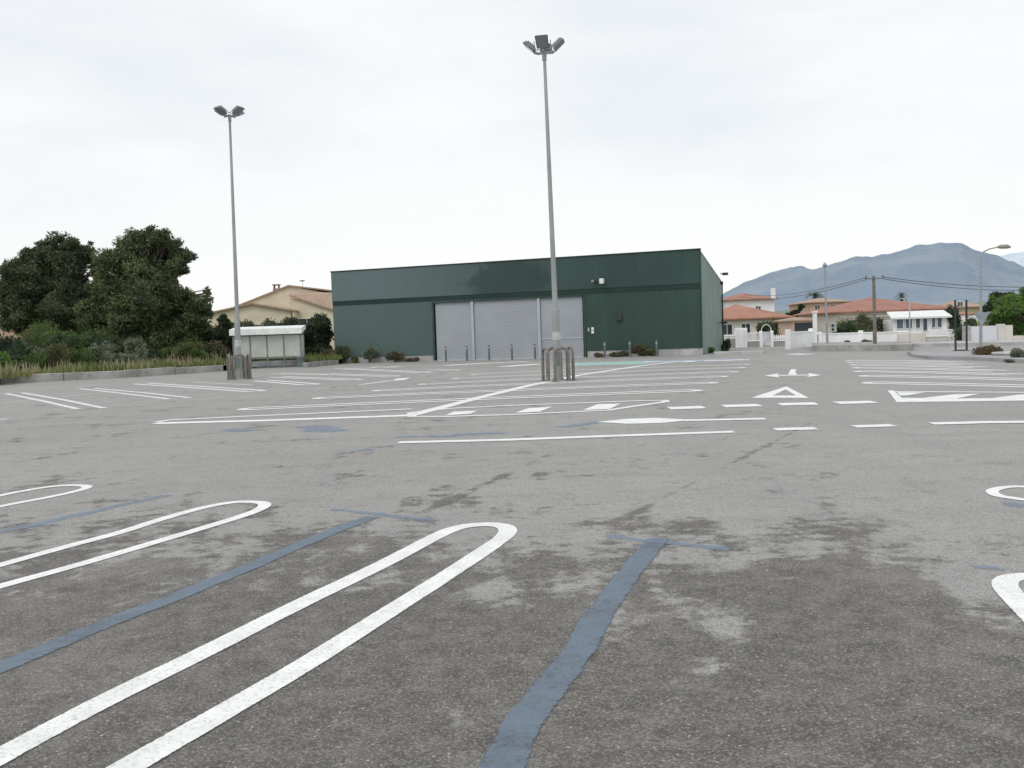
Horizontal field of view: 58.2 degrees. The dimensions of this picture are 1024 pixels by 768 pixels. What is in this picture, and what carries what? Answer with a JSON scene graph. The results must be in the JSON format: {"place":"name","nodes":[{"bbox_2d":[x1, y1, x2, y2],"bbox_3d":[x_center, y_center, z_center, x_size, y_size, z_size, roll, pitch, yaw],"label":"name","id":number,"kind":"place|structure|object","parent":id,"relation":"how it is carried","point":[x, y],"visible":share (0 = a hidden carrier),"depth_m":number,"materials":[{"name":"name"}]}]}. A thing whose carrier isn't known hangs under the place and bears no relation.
{"place":"outdoors","nodes":[
{"label":"outdoors","id":0,"kind":"place"},
{"bbox_2d":[1,352,342,378],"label":"green grass","id":1,"kind":"structure","parent":0,"point":[312,358],"depth_m":51.87,"materials":[{"name":"plant"}]},
{"bbox_2d":[0,340,1023,767],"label":"car park asphalt","id":2,"kind":"object","parent":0,"point":[840,602],"visible":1,"depth_m":6.48,"materials":[{"name":"asphalt"}]},
{"bbox_2d":[27,316,53,351],"bbox_3d":[-31.894,-2.677,62.802,2.204,3.991,2.593,-2,3,0],"label":"shrub","id":3,"kind":"object","parent":2,"relation":"on","point":[39,333],"visible":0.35,"depth_m":62.45,"materials":[{"name":"green plant"}]},
{"bbox_2d":[0,484,91,506],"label":"parking bay loop","id":4,"kind":"object","parent":2,"relation":"on","point":[83,487],"visible":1,"depth_m":10.38,"materials":[{"name":"white paint"}]},
{"bbox_2d":[0,230,108,336],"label":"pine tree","id":5,"kind":"object","parent":2,"relation":"on","point":[47,278],"visible":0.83,"depth_m":74.06,"materials":[{"name":"plant"}]},
{"bbox_2d":[5,393,105,408],"bbox_3d":[-15.184,0.505,30.081,0.828,0.001,13.738,-4,4,-36],"label":"parking bay line","id":6,"kind":"object","parent":2,"relation":"on","point":[67,406],"visible":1,"depth_m":28.44,"materials":[{"name":"white paint"}]},
{"bbox_2d":[0,495,168,532],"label":"covered old line","id":7,"kind":"object","parent":2,"relation":"on","point":[34,524],"visible":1,"depth_m":8.83,"materials":[{"name":"blue paint"}]},
{"bbox_2d":[0,365,222,383],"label":"kerb wall","id":8,"kind":"structure","parent":2,"relation":"on","point":[46,377],"depth_m":49.19,"materials":[{"name":"concrete"}]},
{"bbox_2d":[0,500,270,588],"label":"parking bay loop","id":9,"kind":"object","parent":2,"relation":"on","point":[262,505],"visible":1,"depth_m":7.63,"materials":[{"name":"white paint"}]},
{"bbox_2d":[79,388,191,398],"bbox_3d":[-13.828,0.302,33.048,0.854,0.001,12.161,-4,4,-37],"label":"parking bay line","id":10,"kind":"object","parent":2,"relation":"on","point":[136,394],"visible":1,"depth_m":31.73,"materials":[{"name":"white paint"}]},
{"bbox_2d":[72,224,213,350],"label":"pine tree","id":11,"kind":"object","parent":2,"relation":"on","point":[138,288],"visible":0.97,"depth_m":69.44,"materials":[{"name":"plant"}]},
{"bbox_2d":[0,517,378,672],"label":"covered old line","id":12,"kind":"object","parent":2,"relation":"on","point":[19,659],"visible":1,"depth_m":5.76,"materials":[{"name":"blue paint"}]},
{"bbox_2d":[138,383,265,391],"bbox_3d":[-12.463,0.108,35.847,0.863,0.001,12.820,-4,4,-39],"label":"parking bay loop","id":13,"kind":"object","parent":2,"relation":"on","point":[203,388],"visible":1,"depth_m":34.60,"materials":[{"name":"paint"}]},
{"bbox_2d":[212,313,231,348],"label":"conifer","id":14,"kind":"object","parent":2,"relation":"on","point":[221,333],"visible":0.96,"depth_m":68.52,"materials":[{"name":"green plant"}]},
{"bbox_2d":[213,105,244,378],"bbox_3d":[-12.616,-6.384,42.021,1.412,12.331,1.380,-3,3,-18],"label":"floodlight mast","id":15,"kind":"object","parent":2,"relation":"on","point":[221,110],"visible":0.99,"depth_m":41.88,"materials":[{"name":"metal"}]},
{"bbox_2d":[193,316,300,355],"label":"hedge","id":16,"kind":"object","parent":2,"relation":"on","point":[208,335],"visible":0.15,"depth_m":72.27,"materials":[{"name":"green plant"}]},
{"bbox_2d":[0,522,516,767],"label":"parking bay loop","id":17,"kind":"object","parent":2,"relation":"on","point":[154,751],"visible":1,"depth_m":4.60,"materials":[{"name":"white paint"}]},
{"bbox_2d":[229,325,305,368],"bbox_3d":[-15.930,-2.441,60.332,4.570,2.735,2.250,-2,3,-6],"label":"trolley shelter","id":18,"kind":"object","parent":2,"relation":"on","point":[261,342],"visible":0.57,"depth_m":59.57,"materials":[{"name":"metal"}]},
{"bbox_2d":[153,415,406,423],"bbox_3d":[-4.787,0.740,19.120,5.436,0.001,0.569,-2,3,1],"label":"edge line","id":19,"kind":"object","parent":2,"relation":"on","point":[279,419],"visible":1,"depth_m":19.12,"materials":[{"name":"white paint"}]},
{"bbox_2d":[155,408,411,421],"bbox_3d":[-5.011,0.679,20.396,5.579,0.001,0.588,-3,3,-13],"label":"edge line","id":20,"kind":"object","parent":2,"relation":"on","point":[278,414],"visible":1,"depth_m":20.43,"materials":[{"name":"paint"}]},
{"bbox_2d":[295,425,343,431],"bbox_3d":[-3.510,0.815,16.947,1.140,0.001,1.948,-3,3,-28],"label":"covered patch","id":21,"kind":"object","parent":2,"relation":"on","point":[319,428],"visible":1,"depth_m":16.89,"materials":[{"name":"blue paint"}]},
{"bbox_2d":[303,360,338,367],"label":"kerb wall","id":22,"kind":"structure","parent":2,"relation":"on","point":[319,363],"depth_m":59.63,"materials":[{"name":"concrete"}]},
{"bbox_2d":[332,343,351,363],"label":"weed","id":23,"kind":"object","parent":2,"relation":"on","point":[344,351],"visible":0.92,"depth_m":64.59,"materials":[{"name":"green plant"}]},
{"bbox_2d":[362,345,379,362],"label":"weed","id":24,"kind":"object","parent":2,"relation":"on","point":[371,352],"visible":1,"depth_m":64.11,"materials":[{"name":"plant"}]},
{"bbox_2d":[331,509,437,520],"bbox_3d":[-1.193,1.191,8.421,1.373,0.001,0.178,0,4,35],"label":"covered old line","id":25,"kind":"object","parent":2,"relation":"on","point":[396,516],"visible":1,"depth_m":8.35,"materials":[{"name":"blue paint"}]},
{"bbox_2d":[383,350,405,361],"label":"weed","id":26,"kind":"object","parent":2,"relation":"on","point":[395,356],"visible":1,"depth_m":63.55,"materials":[{"name":"green plant"}]},
{"bbox_2d":[400,432,501,436],"bbox_3d":[-0.977,0.833,15.033,1.968,0.001,0.585,-2,3,-5],"label":"covered patch","id":27,"kind":"object","parent":2,"relation":"on","point":[457,434],"visible":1,"depth_m":15.04,"materials":[{"name":"blue paint"}]},
{"bbox_2d":[237,389,702,409],"bbox_3d":[-0.898,0.384,23.393,11.838,0.001,1.030,-2,3,-7],"label":"parking bay loop","id":28,"kind":"object","parent":2,"relation":"on","point":[465,400],"visible":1,"depth_m":23.41,"materials":[{"name":"paint"}]},
{"bbox_2d":[311,382,718,398],"bbox_3d":[0.206,0.173,26.660,11.825,0.001,1.072,-2,3,-6],"label":"parking bay loop","id":29,"kind":"object","parent":2,"relation":"on","point":[514,390],"visible":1,"depth_m":26.70,"materials":[{"name":"paint"}]},
{"bbox_2d":[330,248,723,362],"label":"warehouse","id":30,"kind":"structure","parent":2,"relation":"on","point":[670,302],"depth_m":60.92,"materials":[{"name":"metal"}]},
{"bbox_2d":[435,302,471,360],"bbox_3d":[-3.944,-3.577,62.680,2.652,3.960,0.110,-1,3,20],"label":"roller door","id":31,"kind":"structure","parent":30,"relation":"in","point":[453,320],"depth_m":62.67,"materials":[{"name":"grey metal"}]},
{"bbox_2d":[474,299,538,359],"bbox_3d":[-0.385,-3.627,61.398,4.515,3.960,0.110,-1,3,20],"label":"roller door","id":32,"kind":"structure","parent":30,"relation":"in","point":[499,324],"depth_m":61.38,"materials":[{"name":"grey metal"}]},
{"bbox_2d":[540,296,583,357],"bbox_3d":[3.261,-3.678,60.088,2.850,3.960,0.110,-1,3,20],"label":"roller door","id":33,"kind":"structure","parent":30,"relation":"in","point":[570,308],"depth_m":59.96,"materials":[{"name":"grey metal"}]},
{"bbox_2d":[407,400,669,416],"bbox_3d":[0.654,0.524,19.782,5.845,0.001,2.779,-2,3,0],"label":"island outline","id":34,"kind":"object","parent":2,"relation":"on","point":[412,414],"visible":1,"depth_m":19.58,"materials":[{"name":"paint"}]},
{"bbox_2d":[406,361,678,414],"bbox_3d":[2.611,-0.253,33.188,1.638,0.001,29.527,-1,3,21],"label":"edge line","id":35,"kind":"object","parent":2,"relation":"on","point":[468,400],"visible":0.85,"depth_m":25.04,"materials":[{"name":"paint"}]},
{"bbox_2d":[522,34,565,380],"bbox_3d":[1.252,-5.836,31.167,1.260,11.468,1.311,-4,4,-37],"label":"floodlight mast","id":36,"kind":"object","parent":2,"relation":"on","point":[544,46],"visible":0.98,"depth_m":31.01,"materials":[{"name":"metal"}]},
{"bbox_2d":[541,347,549,381],"bbox_3d":[1.131,-0.674,31.133,0.219,1.172,0.710,-3,3,-20],"label":"hoop guard","id":37,"kind":"object","parent":2,"relation":"on","point":[547,361],"visible":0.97,"depth_m":30.95,"materials":[{"name":"grey paint"}]},
{"bbox_2d":[372,376,728,390],"bbox_3d":[1.362,-0.033,29.815,11.754,0.001,1.118,-2,3,-8],"label":"parking bay loop","id":38,"kind":"object","parent":2,"relation":"on","point":[546,383],"visible":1,"depth_m":29.89,"materials":[{"name":"paint"}]},
{"bbox_2d":[552,346,571,381],"bbox_3d":[1.665,-0.675,30.812,0.710,1.172,0.219,-2,3,-11],"label":"hoop guard","id":39,"kind":"object","parent":2,"relation":"on","point":[554,361],"visible":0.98,"depth_m":30.77,"materials":[{"name":"grey paint"}]},
{"bbox_2d":[398,431,733,442],"bbox_3d":[0.824,0.818,14.135,5.179,0.001,0.401,-2,3,0],"label":"edge line","id":40,"kind":"object","parent":2,"relation":"on","point":[565,437],"visible":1,"depth_m":14.12,"materials":[{"name":"white paint"}]},
{"bbox_2d":[566,346,575,380],"bbox_3d":[1.984,-0.713,31.345,0.219,1.172,0.710,-3,3,-20],"label":"hoop guard","id":41,"kind":"object","parent":2,"relation":"on","point":[572,361],"visible":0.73,"depth_m":31.10,"materials":[{"name":"grey paint"}]},
{"bbox_2d":[478,538,669,767],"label":"covered old line","id":42,"kind":"object","parent":2,"relation":"on","point":[523,721],"visible":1,"depth_m":4.33,"materials":[{"name":"blue paint"}]},
{"bbox_2d":[418,371,738,384],"bbox_3d":[2.456,-0.230,32.855,11.663,0.001,1.168,-2,3,-8],"label":"parking bay loop","id":43,"kind":"object","parent":2,"relation":"on","point":[583,377],"visible":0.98,"depth_m":32.94,"materials":[{"name":"paint"}]},
{"bbox_2d":[452,367,745,378],"bbox_3d":[3.471,-0.444,36.241,11.752,0.001,1.229,-2,3,-6],"label":"parking bay loop","id":44,"kind":"object","parent":2,"relation":"on","point":[595,372],"visible":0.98,"depth_m":36.33,"materials":[{"name":"paint"}]},
{"bbox_2d":[570,360,650,365],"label":"turquoise bay line","id":45,"kind":"object","parent":2,"relation":"on","point":[608,363],"visible":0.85,"depth_m":46.67,"materials":[{"name":"paint"}]},
{"bbox_2d":[631,342,647,355],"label":"weed","id":46,"kind":"object","parent":2,"relation":"on","point":[636,349],"visible":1,"depth_m":57.76,"materials":[{"name":"green plant"}]},
{"bbox_2d":[601,418,684,423],"bbox_3d":[2.354,0.653,16.293,1.091,0.001,1.338,-5,4,-45],"label":"painted diamond","id":47,"kind":"object","parent":2,"relation":"on","point":[643,420],"visible":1,"depth_m":16.32,"materials":[{"name":"white paint"}]},
{"bbox_2d":[607,534,727,550],"bbox_3d":[1.149,1.192,6.939,1.066,0.001,0.176,0,4,35],"label":"covered old line","id":48,"kind":"object","parent":2,"relation":"on","point":[674,542],"visible":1,"depth_m":6.91,"materials":[{"name":"blue paint"}]},
{"bbox_2d":[684,418,764,420],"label":"edge line","id":49,"kind":"object","parent":2,"relation":"on","point":[724,419],"visible":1,"depth_m":16.06,"materials":[{"name":"white paint"}]},
{"bbox_2d":[714,350,765,354],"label":"kerb","id":50,"kind":"structure","parent":2,"relation":"on","point":[736,352],"depth_m":55.80,"materials":[{"name":"concrete"}]},
{"bbox_2d":[734,328,747,347],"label":"utility cabinet","id":51,"kind":"object","parent":2,"relation":"on","point":[741,337],"visible":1,"depth_m":73.13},
{"bbox_2d":[759,324,773,346],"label":"arched gate","id":52,"kind":"structure","parent":2,"relation":"on","point":[766,338],"depth_m":73.30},
{"bbox_2d":[752,386,807,397],"bbox_3d":[6.315,0.198,22.433,1.202,0.001,4.182,-1,3,10],"label":"give way triangle","id":53,"kind":"object","parent":2,"relation":"on","point":[770,394],"visible":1,"depth_m":21.33,"materials":[{"name":"white paint"}]},
{"bbox_2d":[785,328,813,348],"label":"garden wall","id":54,"kind":"structure","parent":2,"relation":"on","point":[800,339],"depth_m":65.62,"materials":[{"name":"paint"}]},
{"bbox_2d":[822,263,828,343],"bbox_3d":[20.813,-5.186,61.056,0.350,5.708,0.304,-2,3,0],"label":"street lamp","id":55,"kind":"object","parent":2,"relation":"on","point":[824,265],"visible":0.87,"depth_m":61.00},
{"bbox_2d":[817,330,872,341],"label":"garden wall","id":56,"kind":"structure","parent":2,"relation":"on","point":[858,336],"depth_m":73.95,"materials":[{"name":"paint"}]},
{"bbox_2d":[865,275,883,343],"bbox_3d":[21.876,-4.310,55.566,1.100,4.470,0.264,-2,3,0],"label":"utility pole","id":57,"kind":"object","parent":2,"relation":"on","point":[873,278],"visible":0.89,"depth_m":55.50,"materials":[{"name":"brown wood"}]},
{"bbox_2d":[877,331,925,341],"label":"garden wall","id":58,"kind":"structure","parent":2,"relation":"on","point":[896,336],"depth_m":73.83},
{"bbox_2d":[852,371,1014,374],"bbox_3d":[13.070,-0.359,28.703,1.027,0.001,5.665,-4,3,-29],"label":"parking bay loop","id":59,"kind":"object","parent":2,"relation":"on","point":[944,373],"visible":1,"depth_m":28.09,"materials":[{"name":"paint"}]},
{"bbox_2d":[860,375,1023,379],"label":"parking bay loop","id":60,"kind":"object","parent":2,"relation":"on","point":[940,376],"visible":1,"depth_m":26.27,"materials":[{"name":"paint"}]},
{"bbox_2d":[862,382,1023,386],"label":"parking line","id":61,"kind":"object","parent":2,"relation":"on","point":[946,383],"visible":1,"depth_m":23.24,"materials":[{"name":"paint"}]},
{"bbox_2d":[888,390,1023,401],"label":"hatched island","id":62,"kind":"structure","parent":2,"relation":"on","point":[896,396],"depth_m":18.68,"materials":[{"name":"white paint"}]},
{"bbox_2d":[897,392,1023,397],"bbox_3d":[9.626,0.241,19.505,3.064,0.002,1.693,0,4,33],"label":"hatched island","id":63,"kind":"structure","parent":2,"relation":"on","point":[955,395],"depth_m":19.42,"materials":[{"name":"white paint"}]},
{"bbox_2d":[953,300,969,350],"bbox_3d":[21.425,-2.728,43.902,0.733,2.575,0.200,-2,3,0],"label":"two post frame","id":64,"kind":"object","parent":2,"relation":"on","point":[966,327],"visible":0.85,"depth_m":43.88,"materials":[{"name":"metal"}]},
{"bbox_2d":[927,421,1023,424],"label":"edge line","id":65,"kind":"object","parent":2,"relation":"on","point":[967,422],"visible":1,"depth_m":14.29,"materials":[{"name":"white paint"}]},
{"bbox_2d":[962,324,1023,340],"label":"boundary wall","id":66,"kind":"structure","parent":2,"relation":"on","point":[998,332],"depth_m":63.99,"materials":[{"name":"paint"}]},
{"bbox_2d":[979,244,1010,346],"bbox_3d":[25.752,-4.633,49.051,1.719,5.548,0.240,-2,3,0],"label":"street lamp","id":67,"kind":"object","parent":2,"relation":"on","point":[1005,246],"visible":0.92,"depth_m":48.98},
{"bbox_2d":[983,286,1023,335],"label":"leafy tree","id":68,"kind":"object","parent":2,"relation":"on","point":[1009,310],"visible":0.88,"depth_m":69.42,"materials":[{"name":"green plant"}]},
{"bbox_2d":[986,485,1023,499],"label":"parking bay loop","id":69,"kind":"object","parent":2,"relation":"on","point":[993,491],"visible":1,"depth_m":8.53,"materials":[{"name":"white paint"}]},
{"bbox_2d":[991,573,1023,621],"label":"parking bay loop","id":70,"kind":"object","parent":2,"relation":"on","point":[1008,590],"visible":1,"depth_m":5.41,"materials":[{"name":"white paint"}]},
{"bbox_2d":[0,0,1023,319],"label":"sky","id":71,"kind":"structure","parent":0,"point":[762,137],"materials":[{"name":"white"}]},
{"bbox_2d":[812,341,911,350],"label":"pavement","id":72,"kind":"structure","parent":0,"point":[866,346],"depth_m":54.46,"materials":[{"name":"concrete"}]},
{"bbox_2d":[723,243,1023,310],"bbox_3d":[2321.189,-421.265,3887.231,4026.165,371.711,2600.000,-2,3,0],"label":"mountain","id":73,"kind":"structure","parent":0,"point":[947,264],"depth_m":3118.44,"materials":[{"name":"stone"}]},
{"bbox_2d":[907,347,1023,362],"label":"pavement","id":74,"kind":"structure","parent":0,"point":[943,354],"depth_m":38.89,"materials":[{"name":"concrete"}]},
{"bbox_2d":[912,340,1023,346],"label":"pavement","id":75,"kind":"structure","parent":0,"point":[972,343],"depth_m":57.51,"materials":[{"name":"concrete"}]},
{"bbox_2d":[1000,252,1023,266],"bbox_3d":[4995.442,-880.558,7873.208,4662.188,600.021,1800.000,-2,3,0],"label":"mountain","id":76,"kind":"structure","parent":0,"point":[1018,258],"depth_m":7654.21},
{"label":"verge soil","id":77,"kind":"structure","parent":0,"visible":0},
{"bbox_2d":[0,350,18,370],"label":"shrub","id":78,"kind":"object","parent":77,"relation":"on","point":[4,358],"visible":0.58,"depth_m":49.20,"materials":[{"name":"green plant"}]},
{"bbox_2d":[0,332,32,363],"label":"shrub","id":79,"kind":"object","parent":77,"relation":"on","point":[12,348],"visible":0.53,"depth_m":53.80,"materials":[{"name":"green plant"}]},
{"bbox_2d":[19,351,49,369],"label":"shrub","id":80,"kind":"object","parent":77,"relation":"on","point":[40,360],"visible":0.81,"depth_m":50.25,"materials":[{"name":"green plant"}]},
{"bbox_2d":[15,319,66,351],"bbox_3d":[-33.812,-2.821,65.719,3.785,3.684,3.783,-3,3,-16],"label":"shrub","id":81,"kind":"object","parent":77,"relation":"on","point":[25,340],"visible":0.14,"depth_m":64.44,"materials":[{"name":"green plant"}]},
{"bbox_2d":[43,341,68,367],"bbox_3d":[-25.630,-1.498,51.534,1.083,1.887,1.491,0,4,37],"label":"shrub","id":82,"kind":"object","parent":77,"relation":"on","point":[55,352],"visible":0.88,"depth_m":51.51,"materials":[{"name":"green plant"}]},
{"bbox_2d":[41,328,83,361],"bbox_3d":[-29.097,-2.212,59.944,2.761,3.041,2.418,-2,3,0],"label":"shrub","id":83,"kind":"object","parent":77,"relation":"on","point":[72,340],"visible":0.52,"depth_m":59.30,"materials":[{"name":"green plant"}]},
{"bbox_2d":[64,346,94,366],"bbox_3d":[-24.870,-1.395,53.009,1.809,1.594,1.516,-2,3,0],"label":"shrub","id":84,"kind":"object","parent":77,"relation":"on","point":[84,356],"visible":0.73,"depth_m":52.76,"materials":[{"name":"green plant"}]},
{"bbox_2d":[79,328,103,345],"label":"shrub","id":85,"kind":"object","parent":77,"relation":"on","point":[92,335],"visible":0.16,"depth_m":62.76,"materials":[{"name":"green plant"}]},
{"bbox_2d":[88,340,114,366],"bbox_3d":[-24.147,-1.573,53.980,1.574,2.010,1.552,-2,3,-11],"label":"shrub","id":86,"kind":"object","parent":77,"relation":"on","point":[102,353],"visible":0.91,"depth_m":53.77,"materials":[{"name":"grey plant"}]},
{"bbox_2d":[81,333,151,357],"bbox_3d":[-26.541,-2.155,61.974,3.877,2.513,4.764,1,4,41],"label":"shrub","id":87,"kind":"object","parent":77,"relation":"on","point":[118,347],"visible":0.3,"depth_m":61.11,"materials":[{"name":"green plant"}]},
{"bbox_2d":[0,348,234,378],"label":"tall dry grass","id":88,"kind":"structure","parent":77,"relation":"on","point":[83,367],"depth_m":50.71,"materials":[{"name":"plant"}]},
{"bbox_2d":[111,352,145,364],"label":"shrub","id":89,"kind":"object","parent":77,"relation":"on","point":[126,356],"visible":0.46,"depth_m":55.53,"materials":[{"name":"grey plant"}]},
{"bbox_2d":[123,336,147,360],"bbox_3d":[-23.289,-1.980,57.013,1.599,2.115,1.469,-2,3,0],"label":"shrub","id":90,"kind":"object","parent":77,"relation":"on","point":[135,347],"visible":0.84,"depth_m":56.87,"materials":[{"name":"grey plant"}]},
{"bbox_2d":[144,346,162,360],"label":"shrub","id":91,"kind":"object","parent":77,"relation":"on","point":[151,352],"visible":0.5,"depth_m":61.33,"materials":[{"name":"green plant"}]},
{"bbox_2d":[172,342,196,360],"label":"shrub","id":92,"kind":"object","parent":77,"relation":"on","point":[184,349],"visible":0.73,"depth_m":58.43,"materials":[{"name":"green plant"}]},
{"bbox_2d":[189,348,207,360],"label":"shrub","id":93,"kind":"object","parent":77,"relation":"on","point":[196,352],"visible":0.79,"depth_m":58.33,"materials":[{"name":"green plant"}]},
{"bbox_2d":[199,340,230,357],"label":"shrub","id":94,"kind":"object","parent":77,"relation":"on","point":[209,348],"visible":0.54,"depth_m":65.39,"materials":[{"name":"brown plant"}]},
{"bbox_2d":[296,312,333,361],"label":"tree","id":95,"kind":"object","parent":77,"relation":"on","point":[318,334],"visible":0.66,"depth_m":68.18,"materials":[{"name":"green plant"}]},
{"label":"ground","id":96,"kind":"structure","parent":0,"visible":0},
{"bbox_2d":[210,280,334,350],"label":"house","id":97,"kind":"structure","parent":96,"relation":"on","point":[301,303],"depth_m":100.67,"materials":[{"name":"paint"}]},
{"bbox_2d":[721,288,778,311],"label":"house","id":98,"kind":"structure","parent":96,"relation":"on","point":[766,303],"depth_m":121.67,"materials":[{"name":"paint"}]},
{"bbox_2d":[721,304,794,340],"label":"house","id":99,"kind":"structure","parent":96,"relation":"on","point":[740,316],"depth_m":87.88,"materials":[{"name":"orange tile"}]},
{"bbox_2d":[773,317,819,339],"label":"garage","id":100,"kind":"structure","parent":96,"relation":"on","point":[795,324],"depth_m":75.91,"materials":[{"name":"paint"}]},
{"bbox_2d":[785,298,851,312],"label":"house","id":101,"kind":"structure","parent":96,"relation":"on","point":[814,304],"depth_m":132.04,"materials":[{"name":"paint"}]},
{"bbox_2d":[829,318,872,332],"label":"shrub","id":102,"kind":"object","parent":96,"relation":"on","point":[843,326],"visible":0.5,"depth_m":77.15,"materials":[{"name":"green plant"}]},
{"bbox_2d":[851,317,880,331],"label":"shrub","id":103,"kind":"object","parent":96,"relation":"on","point":[869,324],"visible":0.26,"depth_m":78.43,"materials":[{"name":"green plant"}]},
{"bbox_2d":[793,298,953,333],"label":"house","id":104,"kind":"structure","parent":96,"relation":"on","point":[839,312],"depth_m":86.80,"materials":[{"name":"tile"}]},
{"bbox_2d":[883,310,951,335],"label":"glazed porch","id":105,"kind":"object","parent":96,"relation":"on","point":[932,323],"visible":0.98,"depth_m":77.44,"materials":[{"name":"white"}]},
{"bbox_2d":[946,303,962,328],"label":"shrub","id":106,"kind":"object","parent":96,"relation":"on","point":[949,310],"visible":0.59,"depth_m":83.61,"materials":[{"name":"green plant"}]},
{"bbox_2d":[936,301,985,325],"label":"house","id":107,"kind":"structure","parent":96,"relation":"on","point":[973,308],"depth_m":111.79,"materials":[{"name":"paint"}]},
{"bbox_2d":[949,316,978,340],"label":"shrub","id":108,"kind":"object","parent":96,"relation":"on","point":[972,322],"visible":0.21,"depth_m":69.76,"materials":[{"name":"green plant"}]},
{"bbox_2d":[982,291,1016,312],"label":"dark tree","id":109,"kind":"object","parent":96,"relation":"on","point":[987,307],"visible":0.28,"depth_m":83.64,"materials":[{"name":"green plant"}]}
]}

